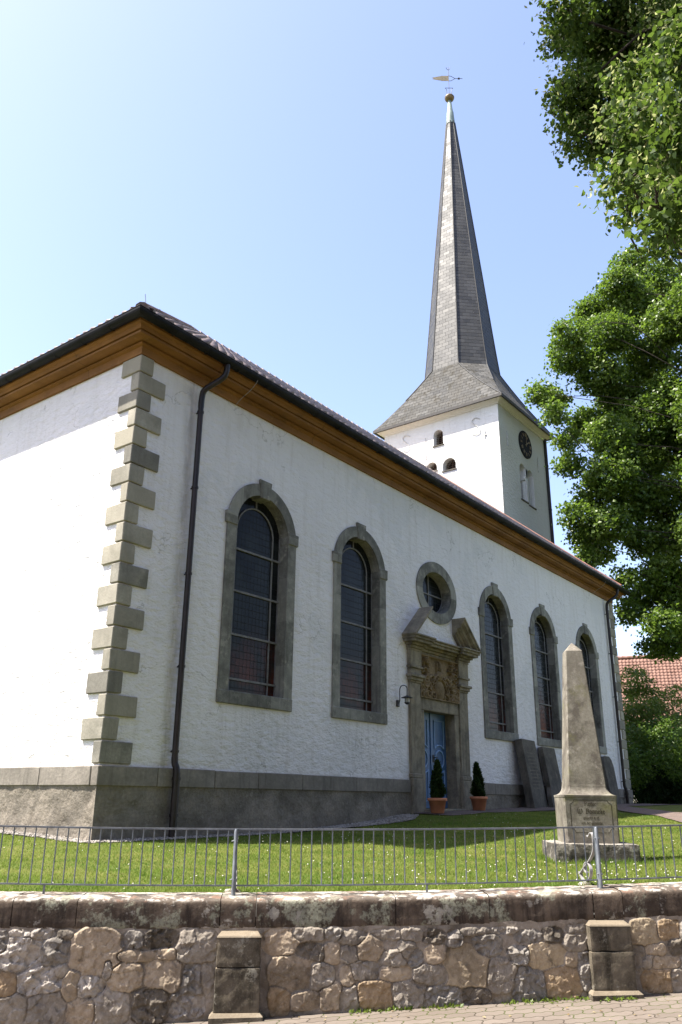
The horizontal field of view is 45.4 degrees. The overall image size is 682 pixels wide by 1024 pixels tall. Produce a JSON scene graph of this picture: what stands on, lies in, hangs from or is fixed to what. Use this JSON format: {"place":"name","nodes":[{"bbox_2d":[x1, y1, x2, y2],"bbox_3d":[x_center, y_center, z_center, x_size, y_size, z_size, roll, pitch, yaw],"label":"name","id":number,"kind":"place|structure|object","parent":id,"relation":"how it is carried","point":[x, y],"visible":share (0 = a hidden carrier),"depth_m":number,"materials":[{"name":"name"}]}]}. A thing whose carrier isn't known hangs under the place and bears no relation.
{"place":"outdoors","nodes":[
{"label":"outdoors","id":0,"kind":"place"},
{"bbox_2d":[0,805,681,894],"bbox_3d":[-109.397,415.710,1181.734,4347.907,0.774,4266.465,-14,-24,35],"label":"lawn","id":1,"kind":"structure","parent":0,"point":[674,808],"depth_m":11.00,"materials":[{"name":"green plant"}]},
{"bbox_2d":[7,815,415,840],"bbox_3d":[-5.788,7.096,18.881,12.799,0.327,9.170,-14,-24,35],"label":"gravel strip","id":2,"kind":"object","parent":1,"relation":"on","point":[263,832],"visible":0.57,"depth_m":16.47,"materials":[{"name":"grey gravel"}]},
{"bbox_2d":[0,813,418,842],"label":"pebbles","id":3,"kind":"object","parent":2,"relation":"on","point":[405,817],"visible":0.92,"depth_m":14.46,"materials":[{"name":"gravel"}]},
{"bbox_2d":[0,68,633,840],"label":"church","id":4,"kind":"structure","parent":1,"relation":"on","point":[236,590],"depth_m":17.17,"materials":[{"name":"paint"}]},
{"bbox_2d":[216,479,298,711],"bbox_3d":[-1.778,1.615,16.786,0.428,4.724,2.236,-14,-24,35],"label":"window","id":5,"kind":"structure","parent":4,"relation":"in","point":[255,659],"depth_m":16.83,"materials":[{"name":"black glass"}]},
{"bbox_2d":[331,522,387,724],"bbox_3d":[0.329,2.563,19.414,0.428,4.724,2.236,-14,-24,35],"label":"window","id":6,"kind":"structure","parent":4,"relation":"in","point":[360,576],"depth_m":19.50,"materials":[{"name":"grey stone"}]},
{"bbox_2d":[396,685,412,706],"bbox_3d":[1.541,4.463,19.835,0.448,0.517,0.300,-14,-24,35],"label":"wall lamp","id":7,"kind":"object","parent":4,"relation":"attached to","point":[407,700],"visible":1,"depth_m":19.82,"materials":[{"name":"metal"}]},
{"bbox_2d":[424,712,447,807],"bbox_3d":[2.335,6.406,21.133,0.187,2.389,1.580,-14,-24,35],"label":"door","id":8,"kind":"structure","parent":4,"relation":"in","point":[434,724],"depth_m":21.41,"materials":[{"name":"blue paint"}]},
{"bbox_2d":[416,562,456,624],"bbox_3d":[2.475,2.273,22.593,0.455,1.720,2.120,-14,-24,35],"label":"oval window","id":9,"kind":"structure","parent":4,"relation":"in","point":[435,588],"depth_m":22.81,"materials":[{"name":"grey stone"}]},
{"bbox_2d":[478,582,518,741],"bbox_3d":[4.615,4.494,24.762,0.428,4.724,2.236,-14,-24,35],"label":"window","id":10,"kind":"structure","parent":4,"relation":"in","point":[495,621],"depth_m":24.93,"materials":[{"name":"grey stone"}]},
{"bbox_2d":[529,604,561,747],"bbox_3d":[6.746,5.454,27.420,0.428,4.724,2.236,-14,-24,35],"label":"window","id":11,"kind":"structure","parent":4,"relation":"in","point":[543,638],"depth_m":27.62,"materials":[{"name":"grey stone"}]},
{"bbox_2d":[575,623,606,753],"bbox_3d":[9.118,6.522,30.379,0.428,4.724,2.236,-14,-24,35],"label":"window","id":12,"kind":"structure","parent":4,"relation":"in","point":[585,642],"depth_m":30.95,"materials":[{"name":"grey stone"}]},
{"bbox_2d":[4,814,680,889],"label":"clover flowers","id":13,"kind":"object","parent":1,"relation":"on","point":[456,864],"visible":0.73,"depth_m":8.69,"materials":[{"name":"white plant"}]},
{"bbox_2d":[547,787,555,806],"bbox_3d":[6.333,8.592,24.434,0.236,0.674,0.560,-11,-22,30],"label":"gravestone fragment","id":14,"kind":"object","parent":1,"relation":"on","point":[550,795],"visible":0.59,"depth_m":24.29,"materials":[{"name":"grey stone"}]},
{"bbox_2d":[542,643,640,862],"bbox_3d":[3.304,3.339,11.230,1.076,3.076,1.078,-1,-19,4],"label":"obelisk monument","id":15,"kind":"object","parent":1,"relation":"on","point":[584,797],"visible":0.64,"depth_m":10.91,"materials":[{"name":"stone"}]},
{"bbox_2d":[520,242,681,663],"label":"maple tree","id":16,"kind":"object","parent":1,"relation":"on","point":[631,452],"visible":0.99,"depth_m":38.58,"materials":[{"name":"green plant"}]},
{"bbox_2d":[524,0,681,271],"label":"linden tree","id":17,"kind":"object","parent":1,"relation":"on","point":[631,127],"visible":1,"depth_m":7.63,"materials":[{"name":"green plant"}]},
{"bbox_2d":[601,756,620,803],"bbox_3d":[9.722,9.749,29.504,0.416,1.750,0.980,-14,-24,35],"label":"gravestone","id":18,"kind":"object","parent":1,"relation":"on","point":[610,777],"visible":0.65,"depth_m":29.43,"materials":[{"name":"grey stone"}]},
{"bbox_2d":[620,665,675,801],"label":"garden shrub","id":19,"kind":"object","parent":1,"relation":"on","point":[633,692],"visible":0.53,"depth_m":40.20,"materials":[{"name":"green plant"}]},
{"bbox_2d":[618,655,681,801],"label":"neighbour house","id":20,"kind":"structure","parent":1,"relation":"on","point":[666,673],"depth_m":56.09,"materials":[{"name":"red tile"}]},
{"bbox_2d":[623,685,677,750],"bbox_3d":[14.397,10.806,37.962,3.310,5.603,2.473,-4,-20,14],"label":"garden shrub","id":21,"kind":"object","parent":1,"relation":"on","point":[657,706],"visible":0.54,"depth_m":38.28,"materials":[{"name":"green plant"}]},
{"bbox_2d":[625,712,681,803],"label":"garden shrub","id":22,"kind":"object","parent":1,"relation":"on","point":[668,748],"visible":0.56,"depth_m":34.49,"materials":[{"name":"green plant"}]},
{"bbox_2d":[631,756,681,803],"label":"clipped bush","id":23,"kind":"object","parent":1,"relation":"on","point":[655,791],"visible":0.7,"depth_m":34.68,"materials":[{"name":"green plant"}]},
{"bbox_2d":[658,684,681,739],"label":"garden shrub","id":24,"kind":"object","parent":1,"relation":"on","point":[678,702],"visible":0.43,"depth_m":39.38,"materials":[{"name":"green plant"}]},
{"bbox_2d":[0,0,681,914],"label":"sky","id":25,"kind":"structure","parent":0,"point":[267,174],"materials":[{"name":"blue"}]},
{"bbox_2d":[161,992,681,1023],"bbox_3d":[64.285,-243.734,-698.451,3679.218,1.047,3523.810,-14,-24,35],"label":"pavement","id":26,"kind":"structure","parent":0,"point":[579,1011],"depth_m":6.21,"materials":[{"name":"beige stone"}]},
{"bbox_2d":[0,882,681,1023],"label":"retaining wall","id":27,"kind":"structure","parent":26,"relation":"on","point":[131,957],"depth_m":6.52,"materials":[{"name":"stone"}]},
{"bbox_2d":[0,824,681,895],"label":"iron fence","id":28,"kind":"object","parent":27,"relation":"on","point":[595,851],"visible":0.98,"depth_m":6.96,"materials":[{"name":"metal"}]},
{"bbox_2d":[298,1000,680,1021],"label":"fallen leaves","id":29,"kind":"object","parent":26,"relation":"on","point":[510,1015],"visible":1,"depth_m":6.15,"materials":[{"name":"brown plant"}]},
{"bbox_2d":[349,995,636,1014],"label":"weeds","id":30,"kind":"object","parent":26,"relation":"on","point":[545,999],"visible":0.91,"depth_m":6.44,"materials":[{"name":"green plant"}]},
{"bbox_2d":[417,803,681,814],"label":"path","id":31,"kind":"structure","parent":0,"point":[519,809],"depth_m":21.71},
{"bbox_2d":[427,759,447,812],"bbox_3d":[2.293,6.528,19.472,0.477,1.247,0.470,-14,-24,35],"label":"potted conifer","id":32,"kind":"object","parent":31,"relation":"on","point":[437,793],"visible":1,"depth_m":19.35,"materials":[{"name":"plant"}]},
{"bbox_2d":[469,761,487,810],"bbox_3d":[3.586,7.139,21.292,0.471,1.226,0.492,-14,-24,35],"label":"potted conifer","id":33,"kind":"object","parent":31,"relation":"on","point":[477,798],"visible":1,"depth_m":21.13,"materials":[{"name":"plant"}]},
{"bbox_2d":[514,739,547,807],"bbox_3d":[5.663,7.827,24.261,0.552,2.047,0.985,-14,-24,35],"label":"gravestone","id":34,"kind":"object","parent":31,"relation":"on","point":[531,776],"visible":0.98,"depth_m":24.08,"materials":[{"name":"grey stone"}]},
{"bbox_2d":[537,747,561,794],"bbox_3d":[6.609,8.329,25.522,0.465,1.859,0.920,-14,-24,35],"label":"gravestone","id":35,"kind":"object","parent":31,"relation":"on","point":[549,767],"visible":0.77,"depth_m":25.47,"materials":[{"name":"grey stone"}]},
{"bbox_2d":[617,806,681,821],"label":"footpath","id":36,"kind":"structure","parent":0,"point":[676,816],"depth_m":22.04,"materials":[{"name":"beige stone"}]}
]}

